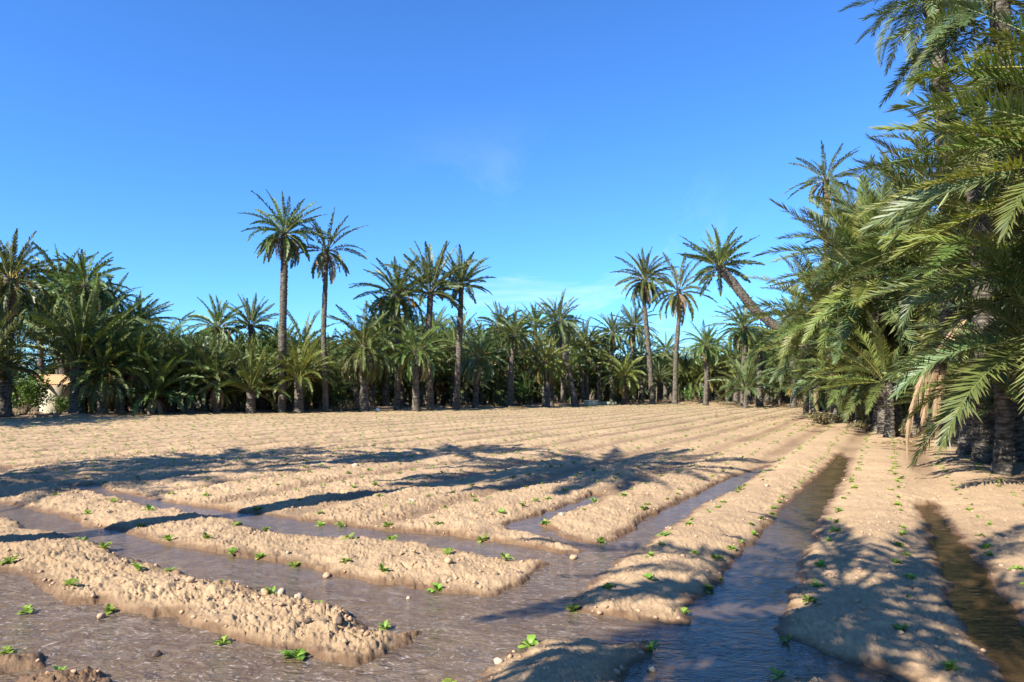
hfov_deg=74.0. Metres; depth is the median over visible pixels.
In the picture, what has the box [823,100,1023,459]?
date palm
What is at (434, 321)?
date palm
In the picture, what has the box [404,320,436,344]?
date palm
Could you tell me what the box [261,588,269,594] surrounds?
stone
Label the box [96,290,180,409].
date palm
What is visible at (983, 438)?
date palm
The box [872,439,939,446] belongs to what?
fallen frond
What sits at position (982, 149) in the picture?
date palm
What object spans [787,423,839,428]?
fallen frond
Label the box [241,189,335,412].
date palm
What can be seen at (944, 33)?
date palm
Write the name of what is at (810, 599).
seedling
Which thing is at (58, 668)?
seedling
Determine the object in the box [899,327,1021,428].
date palm
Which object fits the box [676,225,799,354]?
date palm
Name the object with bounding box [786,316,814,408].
date palm
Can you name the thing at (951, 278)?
date palm
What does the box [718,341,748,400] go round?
date palm
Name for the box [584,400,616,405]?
ditch box
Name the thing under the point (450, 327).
date palm
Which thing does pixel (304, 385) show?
date palm
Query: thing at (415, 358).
date palm
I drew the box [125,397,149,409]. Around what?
leafy shrub
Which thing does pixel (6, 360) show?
date palm
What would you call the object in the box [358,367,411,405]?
date palm
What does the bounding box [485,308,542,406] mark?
date palm
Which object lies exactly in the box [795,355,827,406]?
date palm
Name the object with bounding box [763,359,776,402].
date palm
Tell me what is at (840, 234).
date palm
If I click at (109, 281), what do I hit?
date palm
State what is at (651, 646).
seedling
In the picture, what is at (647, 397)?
date palm
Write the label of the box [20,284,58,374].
date palm
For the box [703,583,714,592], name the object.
seedling
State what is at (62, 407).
leafy shrub
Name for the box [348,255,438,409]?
date palm
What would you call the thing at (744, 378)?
date palm
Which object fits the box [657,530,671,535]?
seedling
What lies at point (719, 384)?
date palm
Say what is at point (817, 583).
seedling
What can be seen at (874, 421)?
date palm
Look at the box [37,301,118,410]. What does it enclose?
date palm
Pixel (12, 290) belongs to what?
date palm
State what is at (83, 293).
date palm
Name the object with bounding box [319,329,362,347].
date palm
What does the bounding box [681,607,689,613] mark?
seedling
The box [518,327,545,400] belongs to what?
date palm
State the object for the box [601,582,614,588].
seedling
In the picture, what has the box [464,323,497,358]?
date palm
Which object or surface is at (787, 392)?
date palm
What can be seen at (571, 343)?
date palm
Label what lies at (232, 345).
date palm
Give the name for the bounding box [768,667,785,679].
seedling
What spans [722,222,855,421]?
date palm
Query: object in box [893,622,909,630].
seedling
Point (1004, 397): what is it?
date palm
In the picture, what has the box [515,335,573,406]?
date palm
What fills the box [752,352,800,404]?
date palm
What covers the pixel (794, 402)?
date palm
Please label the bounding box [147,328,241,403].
date palm
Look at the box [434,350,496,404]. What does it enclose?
date palm
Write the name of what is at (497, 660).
stone
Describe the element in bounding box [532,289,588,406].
date palm
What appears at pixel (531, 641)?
seedling
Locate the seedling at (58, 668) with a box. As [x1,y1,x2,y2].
[52,666,65,669]
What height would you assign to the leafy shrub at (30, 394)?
2.654 m
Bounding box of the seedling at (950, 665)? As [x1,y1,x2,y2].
[941,659,962,671]
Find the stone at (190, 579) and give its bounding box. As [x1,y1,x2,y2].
[185,576,195,582]
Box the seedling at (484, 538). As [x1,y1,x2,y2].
[476,534,487,542]
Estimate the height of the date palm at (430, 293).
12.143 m
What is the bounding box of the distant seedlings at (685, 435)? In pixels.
[0,403,1023,478]
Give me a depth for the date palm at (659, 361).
76.72 m
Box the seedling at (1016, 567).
[1007,565,1023,569]
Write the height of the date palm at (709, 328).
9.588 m
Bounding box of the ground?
[0,391,1023,681]
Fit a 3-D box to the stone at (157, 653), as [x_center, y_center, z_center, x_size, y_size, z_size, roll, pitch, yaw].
[-2.191,1.935,4.195,0.054,0.055,0.055,-7,2,17]
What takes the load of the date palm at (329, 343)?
on the ground
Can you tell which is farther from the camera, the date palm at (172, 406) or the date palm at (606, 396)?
the date palm at (606, 396)
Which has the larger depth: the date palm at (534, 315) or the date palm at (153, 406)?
the date palm at (534, 315)
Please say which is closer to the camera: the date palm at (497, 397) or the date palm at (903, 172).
the date palm at (903, 172)
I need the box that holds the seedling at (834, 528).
[830,525,840,531]
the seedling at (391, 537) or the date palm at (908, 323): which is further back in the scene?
the date palm at (908, 323)
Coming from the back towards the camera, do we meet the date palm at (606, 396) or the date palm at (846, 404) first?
the date palm at (606, 396)
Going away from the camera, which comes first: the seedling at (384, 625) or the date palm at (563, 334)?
the seedling at (384, 625)
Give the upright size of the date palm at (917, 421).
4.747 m
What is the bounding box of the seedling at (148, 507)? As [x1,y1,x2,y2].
[143,504,154,510]
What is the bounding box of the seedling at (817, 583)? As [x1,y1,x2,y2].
[810,578,823,585]
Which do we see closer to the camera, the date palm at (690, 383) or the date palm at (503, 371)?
the date palm at (503, 371)
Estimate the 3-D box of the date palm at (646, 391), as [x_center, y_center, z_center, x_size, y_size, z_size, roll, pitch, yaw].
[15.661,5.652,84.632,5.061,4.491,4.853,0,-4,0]
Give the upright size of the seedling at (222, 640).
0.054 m
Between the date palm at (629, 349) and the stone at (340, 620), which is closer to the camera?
the stone at (340, 620)
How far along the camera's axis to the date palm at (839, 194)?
30.14 m
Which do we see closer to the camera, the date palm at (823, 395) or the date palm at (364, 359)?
the date palm at (823, 395)
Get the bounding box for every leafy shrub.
[12,370,53,413]
[43,393,68,413]
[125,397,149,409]
[484,375,507,395]
[513,381,529,403]
[679,386,703,401]
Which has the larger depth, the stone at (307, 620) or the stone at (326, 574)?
the stone at (326, 574)
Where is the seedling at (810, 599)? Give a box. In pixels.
[801,594,818,601]
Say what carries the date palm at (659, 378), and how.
on the ground
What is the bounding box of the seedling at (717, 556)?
[711,554,724,559]
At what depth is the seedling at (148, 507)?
8.71 m
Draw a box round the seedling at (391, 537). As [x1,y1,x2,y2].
[386,535,396,540]
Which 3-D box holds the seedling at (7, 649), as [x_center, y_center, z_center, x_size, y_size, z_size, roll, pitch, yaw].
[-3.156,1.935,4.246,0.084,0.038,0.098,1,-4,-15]
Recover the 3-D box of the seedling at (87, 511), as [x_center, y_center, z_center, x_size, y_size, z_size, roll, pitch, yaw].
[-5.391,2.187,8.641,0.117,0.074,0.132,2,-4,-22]
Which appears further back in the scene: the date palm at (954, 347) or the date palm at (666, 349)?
the date palm at (666, 349)
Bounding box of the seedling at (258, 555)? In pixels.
[254,552,265,558]
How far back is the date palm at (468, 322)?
70.01 m
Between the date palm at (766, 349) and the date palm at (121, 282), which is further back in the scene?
the date palm at (766, 349)
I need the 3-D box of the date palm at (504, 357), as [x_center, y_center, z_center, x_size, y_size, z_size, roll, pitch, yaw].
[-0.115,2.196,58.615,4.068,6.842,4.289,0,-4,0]
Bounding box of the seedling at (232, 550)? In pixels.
[227,547,235,553]
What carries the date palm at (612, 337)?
on the ground
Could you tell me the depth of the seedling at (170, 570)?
6.01 m
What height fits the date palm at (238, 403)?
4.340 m
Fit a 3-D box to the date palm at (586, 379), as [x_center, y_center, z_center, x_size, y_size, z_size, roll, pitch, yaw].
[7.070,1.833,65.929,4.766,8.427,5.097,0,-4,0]
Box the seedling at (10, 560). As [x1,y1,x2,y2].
[0,554,19,563]
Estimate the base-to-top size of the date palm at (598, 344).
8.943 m
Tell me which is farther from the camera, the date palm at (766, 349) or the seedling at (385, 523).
the date palm at (766, 349)
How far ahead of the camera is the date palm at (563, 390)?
62.91 m
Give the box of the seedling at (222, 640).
[214,635,230,644]
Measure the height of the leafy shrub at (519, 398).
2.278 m
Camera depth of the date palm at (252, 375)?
41.59 m
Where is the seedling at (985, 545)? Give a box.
[981,543,992,548]
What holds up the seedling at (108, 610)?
on the ground
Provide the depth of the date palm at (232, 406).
43.73 m
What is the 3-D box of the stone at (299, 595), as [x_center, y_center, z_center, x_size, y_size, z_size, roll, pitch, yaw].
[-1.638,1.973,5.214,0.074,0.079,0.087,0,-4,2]
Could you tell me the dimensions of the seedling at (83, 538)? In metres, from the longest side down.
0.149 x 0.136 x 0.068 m
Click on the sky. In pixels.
(549, 141)
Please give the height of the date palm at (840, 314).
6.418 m
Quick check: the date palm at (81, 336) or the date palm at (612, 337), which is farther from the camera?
the date palm at (612, 337)
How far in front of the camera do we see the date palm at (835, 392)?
27.91 m
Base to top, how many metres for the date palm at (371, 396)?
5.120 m
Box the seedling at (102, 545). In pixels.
[99,542,111,547]
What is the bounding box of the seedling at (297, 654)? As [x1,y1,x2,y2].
[279,648,306,659]
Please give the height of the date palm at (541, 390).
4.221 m
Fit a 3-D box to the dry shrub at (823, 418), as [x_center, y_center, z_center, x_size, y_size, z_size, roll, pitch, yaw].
[13.703,3.371,29.899,1.822,0.671,1.551,-2,-5,29]
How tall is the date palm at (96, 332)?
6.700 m
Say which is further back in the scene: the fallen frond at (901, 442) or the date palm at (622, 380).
the date palm at (622, 380)
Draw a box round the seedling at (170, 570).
[163,567,176,571]
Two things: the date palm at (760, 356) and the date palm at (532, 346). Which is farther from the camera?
the date palm at (532, 346)
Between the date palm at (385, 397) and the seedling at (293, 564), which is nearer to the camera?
the seedling at (293, 564)
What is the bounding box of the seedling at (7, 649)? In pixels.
[0,645,15,654]
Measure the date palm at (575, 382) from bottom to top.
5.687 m
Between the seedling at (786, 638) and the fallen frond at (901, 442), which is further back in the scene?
the fallen frond at (901, 442)
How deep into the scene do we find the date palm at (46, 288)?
46.34 m
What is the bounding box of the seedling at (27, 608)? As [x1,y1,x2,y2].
[17,604,36,614]
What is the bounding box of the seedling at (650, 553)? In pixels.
[644,551,654,556]
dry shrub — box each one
[318,395,369,411]
[800,410,841,424]
[846,416,876,431]
[881,418,914,436]
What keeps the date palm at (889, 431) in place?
on the ground
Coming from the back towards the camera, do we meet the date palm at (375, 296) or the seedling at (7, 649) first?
the date palm at (375, 296)
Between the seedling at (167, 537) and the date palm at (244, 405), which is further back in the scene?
the date palm at (244, 405)
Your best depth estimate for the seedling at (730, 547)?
6.77 m
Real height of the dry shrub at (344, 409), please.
1.152 m
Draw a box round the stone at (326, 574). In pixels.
[323,572,331,577]
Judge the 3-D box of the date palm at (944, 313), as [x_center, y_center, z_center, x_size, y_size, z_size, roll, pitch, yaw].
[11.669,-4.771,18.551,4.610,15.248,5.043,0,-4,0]
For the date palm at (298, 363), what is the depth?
42.67 m
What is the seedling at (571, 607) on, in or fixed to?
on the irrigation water
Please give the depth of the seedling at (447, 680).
3.77 m
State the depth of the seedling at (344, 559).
6.20 m
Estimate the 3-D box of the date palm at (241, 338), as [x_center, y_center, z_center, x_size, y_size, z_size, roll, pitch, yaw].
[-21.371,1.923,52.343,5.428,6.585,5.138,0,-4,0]
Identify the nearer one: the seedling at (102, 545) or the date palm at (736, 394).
the seedling at (102, 545)
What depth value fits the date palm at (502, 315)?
61.97 m
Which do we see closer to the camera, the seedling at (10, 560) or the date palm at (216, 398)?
the seedling at (10, 560)
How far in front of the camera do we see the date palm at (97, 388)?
37.86 m
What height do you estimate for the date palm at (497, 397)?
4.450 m
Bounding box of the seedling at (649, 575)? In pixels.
[643,573,657,578]
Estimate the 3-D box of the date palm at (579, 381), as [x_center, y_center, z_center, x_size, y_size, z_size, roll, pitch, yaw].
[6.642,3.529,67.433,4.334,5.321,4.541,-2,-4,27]
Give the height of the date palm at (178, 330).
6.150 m
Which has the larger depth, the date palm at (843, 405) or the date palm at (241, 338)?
the date palm at (241, 338)
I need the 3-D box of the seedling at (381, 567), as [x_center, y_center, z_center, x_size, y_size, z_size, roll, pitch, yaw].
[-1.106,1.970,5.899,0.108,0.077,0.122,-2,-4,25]
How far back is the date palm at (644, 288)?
65.99 m
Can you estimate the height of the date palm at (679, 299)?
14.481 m
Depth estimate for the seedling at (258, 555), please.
6.58 m
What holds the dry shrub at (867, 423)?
on the ground
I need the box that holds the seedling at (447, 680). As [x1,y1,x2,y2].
[441,678,457,681]
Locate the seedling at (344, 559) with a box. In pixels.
[340,558,351,562]
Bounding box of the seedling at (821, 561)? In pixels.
[814,559,826,567]
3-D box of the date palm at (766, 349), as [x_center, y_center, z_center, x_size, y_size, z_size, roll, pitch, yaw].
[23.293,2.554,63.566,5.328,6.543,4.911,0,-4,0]
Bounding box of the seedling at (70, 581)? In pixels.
[63,578,79,584]
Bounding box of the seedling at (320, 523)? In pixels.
[315,521,325,525]
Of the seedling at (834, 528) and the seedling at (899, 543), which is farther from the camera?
the seedling at (834, 528)
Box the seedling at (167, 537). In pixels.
[162,534,173,540]
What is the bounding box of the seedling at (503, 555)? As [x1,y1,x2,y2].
[500,553,513,559]
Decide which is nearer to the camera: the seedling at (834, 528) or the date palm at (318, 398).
the seedling at (834, 528)
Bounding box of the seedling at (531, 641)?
[518,634,538,647]
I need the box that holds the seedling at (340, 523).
[334,521,345,526]
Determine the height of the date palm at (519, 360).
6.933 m
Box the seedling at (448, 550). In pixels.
[442,547,453,554]
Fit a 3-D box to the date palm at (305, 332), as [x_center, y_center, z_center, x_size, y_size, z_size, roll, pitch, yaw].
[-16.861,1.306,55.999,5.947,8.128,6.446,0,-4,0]
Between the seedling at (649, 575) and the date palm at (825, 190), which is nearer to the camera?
the seedling at (649, 575)
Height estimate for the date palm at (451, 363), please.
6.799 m
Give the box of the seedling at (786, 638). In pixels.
[779,634,791,641]
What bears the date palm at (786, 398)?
on the ground
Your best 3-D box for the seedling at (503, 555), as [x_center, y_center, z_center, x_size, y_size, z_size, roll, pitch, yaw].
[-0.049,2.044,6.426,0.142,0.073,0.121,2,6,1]
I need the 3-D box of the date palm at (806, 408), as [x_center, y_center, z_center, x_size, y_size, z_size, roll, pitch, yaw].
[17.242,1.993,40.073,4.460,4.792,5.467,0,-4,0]
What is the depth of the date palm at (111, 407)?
41.54 m
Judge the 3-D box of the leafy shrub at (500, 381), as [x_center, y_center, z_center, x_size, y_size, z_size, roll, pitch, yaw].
[-1.402,4.157,60.043,3.185,2.983,2.486,0,-4,0]
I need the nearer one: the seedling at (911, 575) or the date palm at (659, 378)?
the seedling at (911, 575)
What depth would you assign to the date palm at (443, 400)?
57.86 m
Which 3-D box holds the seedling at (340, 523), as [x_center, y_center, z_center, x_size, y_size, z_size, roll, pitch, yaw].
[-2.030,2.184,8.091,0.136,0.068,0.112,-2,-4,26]
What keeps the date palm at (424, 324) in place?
on the ground
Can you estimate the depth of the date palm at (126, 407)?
42.43 m
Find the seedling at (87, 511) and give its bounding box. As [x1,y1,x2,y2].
[83,509,91,514]
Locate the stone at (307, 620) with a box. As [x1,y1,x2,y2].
[303,617,311,623]
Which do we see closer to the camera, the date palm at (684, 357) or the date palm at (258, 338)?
the date palm at (258, 338)
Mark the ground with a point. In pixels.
(674, 587)
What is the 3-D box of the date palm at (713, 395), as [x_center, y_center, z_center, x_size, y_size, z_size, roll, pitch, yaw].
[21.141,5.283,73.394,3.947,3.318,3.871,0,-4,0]
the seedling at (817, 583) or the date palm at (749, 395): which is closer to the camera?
the seedling at (817, 583)
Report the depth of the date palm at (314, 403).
49.20 m
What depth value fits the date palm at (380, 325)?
59.19 m
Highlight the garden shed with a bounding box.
[31,374,69,412]
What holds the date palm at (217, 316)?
on the ground
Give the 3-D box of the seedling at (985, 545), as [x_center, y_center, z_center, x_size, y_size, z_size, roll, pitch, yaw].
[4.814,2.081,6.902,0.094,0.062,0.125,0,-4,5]
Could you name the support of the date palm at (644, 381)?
on the ground
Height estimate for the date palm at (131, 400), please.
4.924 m
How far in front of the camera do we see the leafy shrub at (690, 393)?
69.57 m
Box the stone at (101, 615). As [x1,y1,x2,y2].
[97,613,105,618]
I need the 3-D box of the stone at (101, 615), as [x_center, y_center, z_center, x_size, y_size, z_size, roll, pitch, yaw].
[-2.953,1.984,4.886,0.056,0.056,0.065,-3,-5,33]
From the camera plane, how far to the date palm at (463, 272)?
48.92 m
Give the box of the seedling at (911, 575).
[904,573,916,579]
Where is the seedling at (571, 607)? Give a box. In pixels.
[565,603,580,612]
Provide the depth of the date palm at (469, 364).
52.67 m
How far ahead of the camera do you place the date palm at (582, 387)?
65.27 m
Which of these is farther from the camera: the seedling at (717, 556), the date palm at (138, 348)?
the date palm at (138, 348)
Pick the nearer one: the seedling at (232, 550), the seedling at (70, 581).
the seedling at (70, 581)
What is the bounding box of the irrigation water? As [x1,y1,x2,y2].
[0,455,1023,681]
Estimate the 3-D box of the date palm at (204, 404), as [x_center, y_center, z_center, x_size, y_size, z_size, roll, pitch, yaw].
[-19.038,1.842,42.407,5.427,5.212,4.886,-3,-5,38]
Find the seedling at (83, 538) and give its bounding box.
[74,536,88,540]
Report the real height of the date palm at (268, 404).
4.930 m
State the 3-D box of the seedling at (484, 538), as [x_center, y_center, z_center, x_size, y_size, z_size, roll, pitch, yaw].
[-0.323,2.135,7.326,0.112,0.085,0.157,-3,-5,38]
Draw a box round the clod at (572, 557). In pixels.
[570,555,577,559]
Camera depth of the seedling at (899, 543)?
6.91 m
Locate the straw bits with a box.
[5,456,1017,674]
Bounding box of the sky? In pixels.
[0,0,1023,388]
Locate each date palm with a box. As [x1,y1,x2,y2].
[0,228,75,417]
[0,293,49,402]
[1,268,170,412]
[11,315,32,407]
[12,242,113,374]
[13,302,50,373]
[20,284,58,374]
[25,266,119,374]
[30,259,87,371]
[37,249,131,366]
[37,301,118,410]
[38,276,133,337]
[38,308,116,368]
[47,329,152,413]
[48,305,130,410]
[59,329,146,411]
[76,318,161,412]
[93,324,182,412]
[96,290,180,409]
[98,272,141,343]
[106,340,203,415]
[112,336,129,411]
[114,388,134,408]
[123,307,212,411]
[138,332,238,410]
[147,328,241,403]
[149,323,213,405]
[157,368,199,411]
[167,326,257,411]
[167,329,246,411]
[183,294,247,351]
[187,335,257,406]
[196,334,300,413]
[207,368,264,411]
[222,293,278,349]
[223,342,271,410]
[224,330,263,353]
[225,350,258,411]
[228,331,278,352]
[235,332,287,409]
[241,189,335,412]
[241,331,275,363]
[242,346,275,409]
[245,321,302,404]
[255,333,332,409]
[256,328,342,412]
[265,309,344,349]
[265,339,348,409]
[279,206,368,411]
[288,333,338,358]
[291,366,356,410]
[302,332,343,366]
[307,340,338,407]
[314,369,369,408]
[315,300,407,411]
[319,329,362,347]
[327,335,363,402]
[328,350,352,403]
[329,334,385,409]
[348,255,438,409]
[348,342,394,406]
[355,299,394,402]
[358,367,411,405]
[360,322,411,406]
[361,313,394,404]
[369,314,433,357]
[372,292,415,402]
[377,313,456,411]
[380,342,425,404]
[383,240,479,409]
[389,343,424,404]
[390,377,442,405]
[394,327,451,404]
[404,313,447,331]
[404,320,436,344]
[406,349,454,403]
[407,306,456,393]
[424,339,471,404]
[425,366,443,403]
[429,244,495,409]
[431,319,475,402]
[433,326,469,404]
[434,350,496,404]
[434,371,472,404]
[436,309,485,348]
[440,329,476,401]
[443,322,509,407]
[462,330,508,404]
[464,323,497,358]
[468,362,525,405]
[471,318,505,346]
[472,301,523,388]
[479,355,517,397]
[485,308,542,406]
[490,347,521,377]
[491,306,531,399]
[491,331,533,374]
[506,338,540,401]
[507,347,531,370]
[513,368,542,403]
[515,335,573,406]
[516,303,547,402]
[516,327,570,401]
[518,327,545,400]
[523,368,565,402]
[524,297,582,405]
[531,359,585,402]
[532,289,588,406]
[532,346,590,402]
[556,314,590,399]
[565,356,595,395]
[566,334,607,402]
[568,316,609,399]
[570,336,621,401]
[570,352,596,400]
[576,361,618,399]
[588,311,639,401]
[588,328,619,360]
[589,354,644,402]
[596,351,650,404]
[609,336,653,401]
[610,246,678,403]
[610,302,658,401]
[616,335,663,398]
[626,349,661,401]
[630,382,655,399]
[632,366,657,399]
[637,340,664,399]
[640,349,672,400]
[644,252,717,403]
[646,362,672,401]
[650,332,690,399]
[656,345,701,401]
[656,351,681,400]
[661,351,717,401]
[671,359,703,378]
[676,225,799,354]
[679,319,730,405]
[687,350,738,401]
[688,325,727,353]
[693,344,740,401]
[695,336,726,401]
[697,384,718,401]
[704,295,774,405]
[707,347,780,407]
[717,338,740,401]
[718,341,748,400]
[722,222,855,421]
[731,330,772,401]
[731,341,778,402]
[738,330,776,406]
[746,280,835,414]
[752,318,781,351]
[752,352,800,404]
[753,155,970,433]
[761,320,796,407]
[762,363,799,403]
[763,351,779,402]
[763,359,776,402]
[764,338,809,414]
[765,294,796,400]
[769,364,803,404]
[772,154,902,409]
[773,316,842,412]
[781,140,875,261]
[784,330,854,422]
[785,346,827,411]
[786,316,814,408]
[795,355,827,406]
[796,319,863,421]
[799,157,1014,435]
[803,116,963,425]
[803,347,850,409]
[805,332,912,431]
[807,282,969,433]
[809,257,969,403]
[811,346,896,420]
[814,270,928,419]
[814,310,933,437]
[815,276,887,417]
[818,321,970,416]
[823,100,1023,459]
[834,66,1023,464]
[834,307,965,435]
[839,0,1011,446]
[856,133,1023,413]
[858,25,1023,295]
[859,0,1023,438]
[878,214,1023,469]
[880,342,961,415]
[886,285,1012,388]
[896,279,1023,476]
[897,321,1023,463]
[898,80,1019,325]
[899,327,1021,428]
[903,0,1023,238]
[905,276,1023,421]
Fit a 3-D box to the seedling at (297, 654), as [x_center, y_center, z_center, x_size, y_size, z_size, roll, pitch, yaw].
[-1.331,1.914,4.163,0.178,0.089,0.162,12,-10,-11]
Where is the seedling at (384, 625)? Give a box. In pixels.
[378,620,390,629]
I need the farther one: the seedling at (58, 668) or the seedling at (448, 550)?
the seedling at (448, 550)
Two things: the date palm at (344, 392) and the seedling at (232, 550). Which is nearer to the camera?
the seedling at (232, 550)
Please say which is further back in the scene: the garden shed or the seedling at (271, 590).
the garden shed
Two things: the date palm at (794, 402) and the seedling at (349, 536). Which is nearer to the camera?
the seedling at (349, 536)
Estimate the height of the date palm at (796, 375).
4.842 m
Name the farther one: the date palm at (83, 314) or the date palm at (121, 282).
the date palm at (121, 282)
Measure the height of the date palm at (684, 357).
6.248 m
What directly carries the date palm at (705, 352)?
on the ground
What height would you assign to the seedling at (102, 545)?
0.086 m
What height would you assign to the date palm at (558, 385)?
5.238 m
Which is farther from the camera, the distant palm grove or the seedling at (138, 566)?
the distant palm grove
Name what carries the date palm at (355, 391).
on the ground
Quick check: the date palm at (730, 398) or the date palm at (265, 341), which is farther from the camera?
the date palm at (730, 398)
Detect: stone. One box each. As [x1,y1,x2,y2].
[97,613,105,618]
[151,650,162,656]
[185,576,195,582]
[261,588,269,594]
[277,588,285,594]
[294,593,303,598]
[303,617,311,623]
[323,572,331,577]
[336,615,344,624]
[493,657,503,663]
[646,664,656,671]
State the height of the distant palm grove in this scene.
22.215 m
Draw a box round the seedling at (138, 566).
[130,562,147,569]
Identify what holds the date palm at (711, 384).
on the ground
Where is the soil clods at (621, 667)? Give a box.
[0,462,1023,681]
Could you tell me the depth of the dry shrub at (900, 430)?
21.71 m
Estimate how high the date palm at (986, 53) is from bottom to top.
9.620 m
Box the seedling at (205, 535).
[202,532,213,538]
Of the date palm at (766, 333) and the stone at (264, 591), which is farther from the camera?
the date palm at (766, 333)
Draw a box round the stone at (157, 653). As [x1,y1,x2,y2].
[151,650,162,656]
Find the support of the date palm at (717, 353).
on the ground
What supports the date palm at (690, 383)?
on the ground
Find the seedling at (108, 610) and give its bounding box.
[103,604,117,613]
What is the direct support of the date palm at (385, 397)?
on the ground
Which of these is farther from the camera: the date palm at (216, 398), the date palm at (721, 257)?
the date palm at (721, 257)
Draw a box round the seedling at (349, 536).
[342,532,356,539]
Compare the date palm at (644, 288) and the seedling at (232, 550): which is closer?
the seedling at (232, 550)
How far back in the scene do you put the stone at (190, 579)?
5.51 m
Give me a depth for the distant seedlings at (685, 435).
24.51 m
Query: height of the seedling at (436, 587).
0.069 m
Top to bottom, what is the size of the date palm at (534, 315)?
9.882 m
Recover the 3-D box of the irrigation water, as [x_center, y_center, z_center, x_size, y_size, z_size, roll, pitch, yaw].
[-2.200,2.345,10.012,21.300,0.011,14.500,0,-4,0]
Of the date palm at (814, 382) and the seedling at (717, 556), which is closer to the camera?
the seedling at (717, 556)
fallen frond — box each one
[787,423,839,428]
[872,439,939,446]
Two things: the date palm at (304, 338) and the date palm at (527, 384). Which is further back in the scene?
the date palm at (527, 384)
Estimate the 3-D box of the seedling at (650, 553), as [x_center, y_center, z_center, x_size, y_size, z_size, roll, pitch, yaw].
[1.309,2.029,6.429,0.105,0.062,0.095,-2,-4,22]
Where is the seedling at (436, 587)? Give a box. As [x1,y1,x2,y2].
[427,582,443,591]
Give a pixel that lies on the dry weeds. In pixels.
(850, 419)
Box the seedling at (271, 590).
[264,586,277,594]
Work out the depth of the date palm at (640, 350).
77.78 m
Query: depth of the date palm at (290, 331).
53.37 m
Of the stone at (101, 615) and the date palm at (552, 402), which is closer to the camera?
the stone at (101, 615)
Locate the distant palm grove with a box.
[14,263,967,406]
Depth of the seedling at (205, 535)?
7.15 m
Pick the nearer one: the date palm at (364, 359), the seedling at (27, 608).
the seedling at (27, 608)
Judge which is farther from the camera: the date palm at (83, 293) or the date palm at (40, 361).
the date palm at (40, 361)
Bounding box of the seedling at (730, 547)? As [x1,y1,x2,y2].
[727,545,736,550]
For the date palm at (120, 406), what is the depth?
38.99 m
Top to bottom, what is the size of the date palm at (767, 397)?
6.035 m
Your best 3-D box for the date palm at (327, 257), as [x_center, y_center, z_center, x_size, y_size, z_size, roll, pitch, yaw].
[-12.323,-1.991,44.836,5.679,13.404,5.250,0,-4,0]
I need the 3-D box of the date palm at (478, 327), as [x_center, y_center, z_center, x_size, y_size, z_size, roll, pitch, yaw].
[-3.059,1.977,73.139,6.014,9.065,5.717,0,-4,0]
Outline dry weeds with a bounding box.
[12,398,933,437]
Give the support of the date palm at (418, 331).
on the ground
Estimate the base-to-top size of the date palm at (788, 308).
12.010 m
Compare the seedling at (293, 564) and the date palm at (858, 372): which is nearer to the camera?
the seedling at (293, 564)
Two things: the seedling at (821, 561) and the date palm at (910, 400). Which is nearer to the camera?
the seedling at (821, 561)
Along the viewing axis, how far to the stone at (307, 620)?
4.55 m
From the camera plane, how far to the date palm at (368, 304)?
66.48 m
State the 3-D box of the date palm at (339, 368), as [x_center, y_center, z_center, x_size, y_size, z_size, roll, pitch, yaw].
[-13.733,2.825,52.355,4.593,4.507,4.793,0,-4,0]
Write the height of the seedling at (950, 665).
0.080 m
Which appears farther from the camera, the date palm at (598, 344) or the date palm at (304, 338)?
the date palm at (598, 344)
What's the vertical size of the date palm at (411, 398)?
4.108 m
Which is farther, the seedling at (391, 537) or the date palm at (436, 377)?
the date palm at (436, 377)
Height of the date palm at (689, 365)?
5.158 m
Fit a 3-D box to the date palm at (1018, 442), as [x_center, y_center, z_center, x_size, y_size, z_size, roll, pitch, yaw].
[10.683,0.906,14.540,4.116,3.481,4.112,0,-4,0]
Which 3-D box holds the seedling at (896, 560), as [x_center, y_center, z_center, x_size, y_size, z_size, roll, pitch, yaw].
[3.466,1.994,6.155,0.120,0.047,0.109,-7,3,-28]
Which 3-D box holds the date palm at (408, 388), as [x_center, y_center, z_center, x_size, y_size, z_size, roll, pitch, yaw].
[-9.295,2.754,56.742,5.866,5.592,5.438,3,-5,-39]
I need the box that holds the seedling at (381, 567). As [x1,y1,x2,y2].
[378,563,391,573]
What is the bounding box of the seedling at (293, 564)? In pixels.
[286,561,300,567]
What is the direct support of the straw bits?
on the ground
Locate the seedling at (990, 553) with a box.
[983,550,993,555]
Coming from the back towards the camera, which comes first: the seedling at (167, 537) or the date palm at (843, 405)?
the date palm at (843, 405)
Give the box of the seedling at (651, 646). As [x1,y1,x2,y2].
[643,640,659,649]
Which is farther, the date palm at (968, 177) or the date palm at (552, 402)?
the date palm at (552, 402)
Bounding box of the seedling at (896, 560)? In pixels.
[891,558,901,562]
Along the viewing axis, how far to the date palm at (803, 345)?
35.70 m
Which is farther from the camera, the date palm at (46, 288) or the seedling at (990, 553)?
the date palm at (46, 288)
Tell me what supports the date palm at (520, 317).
on the ground
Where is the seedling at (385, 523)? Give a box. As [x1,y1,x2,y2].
[383,522,391,525]
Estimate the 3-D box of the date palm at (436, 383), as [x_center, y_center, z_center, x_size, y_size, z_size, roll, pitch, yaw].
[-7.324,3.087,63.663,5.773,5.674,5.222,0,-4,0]
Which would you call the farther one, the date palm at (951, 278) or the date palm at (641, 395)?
the date palm at (641, 395)
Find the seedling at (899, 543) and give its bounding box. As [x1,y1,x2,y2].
[893,540,904,547]
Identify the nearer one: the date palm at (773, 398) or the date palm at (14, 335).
the date palm at (14, 335)
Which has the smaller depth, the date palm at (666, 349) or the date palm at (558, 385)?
the date palm at (558, 385)
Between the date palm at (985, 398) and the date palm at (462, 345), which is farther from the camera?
the date palm at (462, 345)

